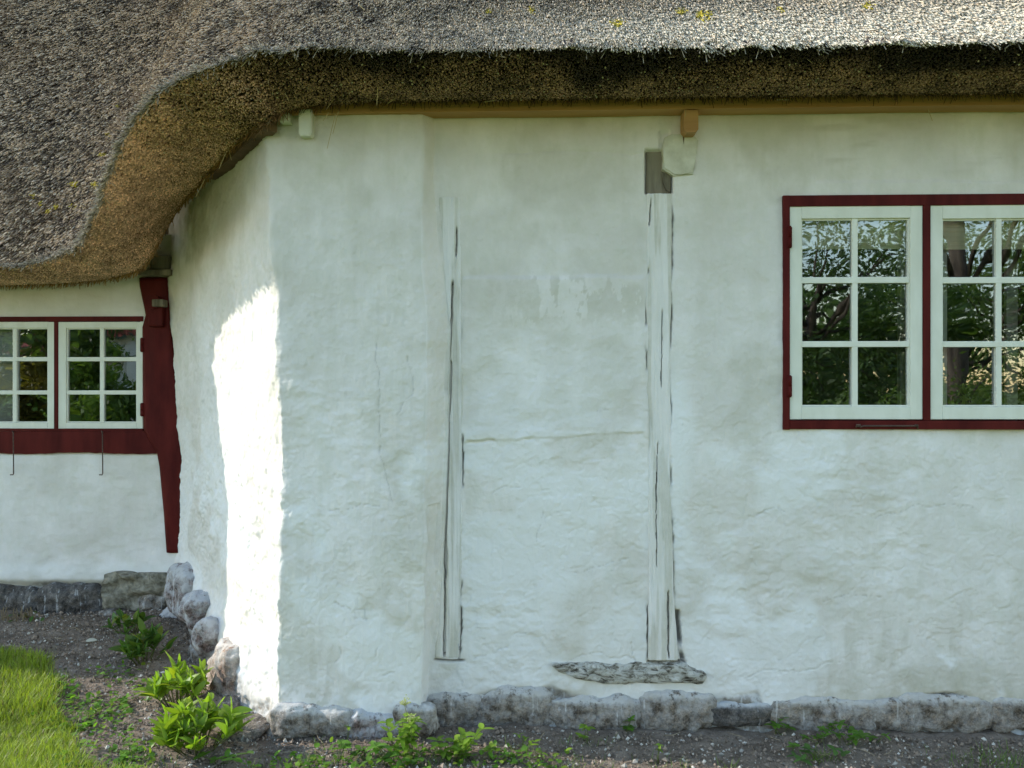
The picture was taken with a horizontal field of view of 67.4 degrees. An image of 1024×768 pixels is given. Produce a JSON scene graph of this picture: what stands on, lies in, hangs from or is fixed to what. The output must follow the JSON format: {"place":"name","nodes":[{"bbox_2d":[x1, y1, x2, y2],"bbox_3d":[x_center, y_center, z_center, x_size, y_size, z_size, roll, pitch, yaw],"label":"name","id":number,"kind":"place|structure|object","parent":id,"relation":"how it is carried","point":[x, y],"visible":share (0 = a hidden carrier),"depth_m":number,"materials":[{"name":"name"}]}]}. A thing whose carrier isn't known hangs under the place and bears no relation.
{"place":"outdoors","nodes":[
{"label":"outdoors","id":0,"kind":"place"},
{"bbox_2d":[0,608,1023,767],"bbox_3d":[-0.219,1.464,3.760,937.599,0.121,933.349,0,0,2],"label":"ground","id":1,"kind":"structure","parent":0,"point":[944,737],"depth_m":3.23,"materials":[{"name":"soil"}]},
{"bbox_2d":[1,607,63,621],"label":"cut back perennial","id":2,"kind":"object","parent":1,"relation":"on","point":[26,615],"visible":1,"depth_m":4.64,"materials":[{"name":"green plant"}]},
{"bbox_2d":[86,638,96,641],"bbox_3d":[-2.341,1.425,4.277,0.061,0.013,0.027,0,0,-15],"label":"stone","id":3,"kind":"object","parent":1,"relation":"on","point":[90,639],"visible":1,"depth_m":4.28,"materials":[{"name":"white stone"}]},
{"bbox_2d":[98,608,119,616],"bbox_3d":[-2.509,1.426,4.773,0.111,0.061,0.123,0,0,2],"label":"flat stone","id":4,"kind":"object","parent":1,"relation":"on","point":[105,612],"visible":0.58,"depth_m":4.73,"materials":[{"name":"grey stone"}]},
{"bbox_2d":[100,609,157,635],"bbox_3d":[-2.215,1.356,4.399,0.232,0.173,0.246,0,0,27],"label":"leafy perennial","id":5,"kind":"object","parent":1,"relation":"on","point":[127,620],"visible":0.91,"depth_m":4.38,"materials":[{"name":"green plant"}]},
{"bbox_2d":[108,617,177,665],"bbox_3d":[-1.941,1.349,4.042,0.301,0.238,0.296,0,0,41],"label":"leafy perennial","id":6,"kind":"object","parent":1,"relation":"on","point":[138,642],"visible":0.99,"depth_m":4.02,"materials":[{"name":"green plant"}]},
{"bbox_2d":[132,650,213,706],"bbox_3d":[-1.564,1.367,3.559,0.361,0.262,0.294,0,0,-27],"label":"leafy perennial","id":7,"kind":"object","parent":1,"relation":"on","point":[158,687],"visible":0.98,"depth_m":3.54,"materials":[{"name":"green plant"}]},
{"bbox_2d":[146,692,254,755],"bbox_3d":[-1.302,1.383,3.169,0.390,0.240,0.388,0,0,22],"label":"leafy perennial","id":8,"kind":"object","parent":1,"relation":"on","point":[181,722],"visible":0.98,"depth_m":3.12,"materials":[{"name":"green plant"}]},
{"bbox_2d":[193,690,239,708],"bbox_3d":[-1.354,1.491,3.613,0.245,0.079,0.314,0,0,21],"label":"flat stone","id":9,"kind":"object","parent":1,"relation":"on","point":[217,699],"visible":0.17,"depth_m":3.56,"materials":[{"name":"stone"}]},
{"bbox_2d":[193,748,253,767],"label":"weed","id":10,"kind":"object","parent":1,"relation":"on","point":[214,758],"visible":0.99,"depth_m":3.04,"materials":[{"name":"green plant"}]},
{"bbox_2d":[220,713,269,741],"bbox_3d":[-1.146,1.496,3.343,0.199,0.075,0.243,0,0,2],"label":"flat stone","id":11,"kind":"object","parent":1,"relation":"on","point":[256,727],"visible":0.52,"depth_m":3.28,"materials":[{"name":"stone"}]},
{"bbox_2d":[29,660,578,767],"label":"ground cover","id":12,"kind":"object","parent":1,"relation":"on","point":[124,757],"visible":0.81,"depth_m":3.10,"materials":[{"name":"green plant"}]},
{"bbox_2d":[331,739,377,767],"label":"weed","id":13,"kind":"object","parent":1,"relation":"on","point":[342,744],"visible":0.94,"depth_m":3.01,"materials":[{"name":"green plant"}]},
{"bbox_2d":[365,740,403,765],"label":"weed","id":14,"kind":"object","parent":1,"relation":"on","point":[377,747],"visible":0.99,"depth_m":2.99,"materials":[{"name":"green plant"}]},
{"bbox_2d":[378,694,425,759],"bbox_3d":[-0.427,1.384,3.067,0.173,0.215,0.174,0,0,30],"label":"weed","id":15,"kind":"object","parent":1,"relation":"on","point":[410,728],"visible":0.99,"depth_m":3.05,"materials":[{"name":"green plant"}]},
{"bbox_2d":[426,723,493,762],"bbox_3d":[-0.215,1.423,3.022,0.195,0.160,0.235,0,0,-38],"label":"weed","id":16,"kind":"object","parent":1,"relation":"on","point":[461,744],"visible":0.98,"depth_m":3.04,"materials":[{"name":"green plant"}]},
{"bbox_2d":[45,628,908,761],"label":"dry stalks","id":17,"kind":"object","parent":1,"relation":"on","point":[395,735],"visible":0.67,"depth_m":3.27,"materials":[{"name":"beige plant"}]},
{"bbox_2d":[481,743,500,759],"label":"weed","id":18,"kind":"object","parent":1,"relation":"on","point":[490,747],"visible":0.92,"depth_m":3.04,"materials":[{"name":"green plant"}]},
{"bbox_2d":[0,0,1023,739],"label":"thatched cottage","id":19,"kind":"structure","parent":1,"relation":"on","point":[366,366],"depth_m":3.35,"materials":[{"name":"paint"}]},
{"bbox_2d":[0,316,144,474],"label":"window","id":20,"kind":"structure","parent":19,"relation":"in","point":[58,358],"depth_m":4.87,"materials":[{"name":"red paint"}]},
{"bbox_2d":[782,193,1023,429],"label":"window","id":21,"kind":"structure","parent":19,"relation":"in","point":[922,228],"depth_m":3.32,"materials":[{"name":"red paint"}]},
{"bbox_2d":[0,642,1023,767],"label":"grass","id":22,"kind":"structure","parent":1,"relation":"on","point":[23,750],"depth_m":3.33,"materials":[{"name":"green plant"}]},
{"bbox_2d":[513,733,528,744],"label":"weed","id":23,"kind":"object","parent":1,"relation":"on","point":[525,738],"visible":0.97,"depth_m":3.16,"materials":[{"name":"green plant"}]},
{"bbox_2d":[528,739,547,759],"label":"weed","id":24,"kind":"object","parent":1,"relation":"on","point":[530,743],"visible":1,"depth_m":3.07,"materials":[{"name":"green plant"}]},
{"bbox_2d":[575,724,594,743],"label":"weed","id":25,"kind":"object","parent":1,"relation":"on","point":[584,727],"visible":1,"depth_m":3.22,"materials":[{"name":"green plant"}]},
{"bbox_2d":[621,715,636,731],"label":"weed","id":26,"kind":"object","parent":1,"relation":"on","point":[629,726],"visible":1,"depth_m":3.31,"materials":[{"name":"green plant"}]},
{"bbox_2d":[656,743,662,764],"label":"weed","id":27,"kind":"object","parent":1,"relation":"on","point":[659,749],"visible":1,"depth_m":3.06,"materials":[{"name":"green plant"}]},
{"bbox_2d":[764,717,796,734],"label":"weed","id":28,"kind":"object","parent":1,"relation":"on","point":[774,725],"visible":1,"depth_m":3.30,"materials":[{"name":"green plant"}]},
{"bbox_2d":[786,741,799,751],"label":"weed","id":29,"kind":"object","parent":1,"relation":"on","point":[793,745],"visible":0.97,"depth_m":3.13,"materials":[{"name":"green plant"}]},
{"bbox_2d":[799,726,831,744],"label":"weed","id":30,"kind":"object","parent":1,"relation":"on","point":[825,730],"visible":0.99,"depth_m":3.19,"materials":[{"name":"green plant"}]},
{"bbox_2d":[787,743,849,765],"bbox_3d":[1.212,1.468,3.062,0.250,0.067,0.130,0,0,-15],"label":"weed","id":31,"kind":"object","parent":1,"relation":"on","point":[807,747],"visible":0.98,"depth_m":3.04,"materials":[{"name":"green plant"}]},
{"bbox_2d":[826,723,836,730],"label":"weed","id":32,"kind":"object","parent":1,"relation":"on","point":[831,724],"visible":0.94,"depth_m":3.29,"materials":[{"name":"green plant"}]},
{"bbox_2d":[831,720,869,747],"bbox_3d":[1.389,1.452,3.173,0.149,0.091,0.120,0,0,-10],"label":"weed","id":33,"kind":"object","parent":1,"relation":"on","point":[857,734],"visible":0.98,"depth_m":3.17,"materials":[{"name":"green plant"}]},
{"bbox_2d":[866,732,890,742],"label":"weed","id":34,"kind":"object","parent":1,"relation":"on","point":[871,737],"visible":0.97,"depth_m":3.19,"materials":[{"name":"green plant"}]}
]}

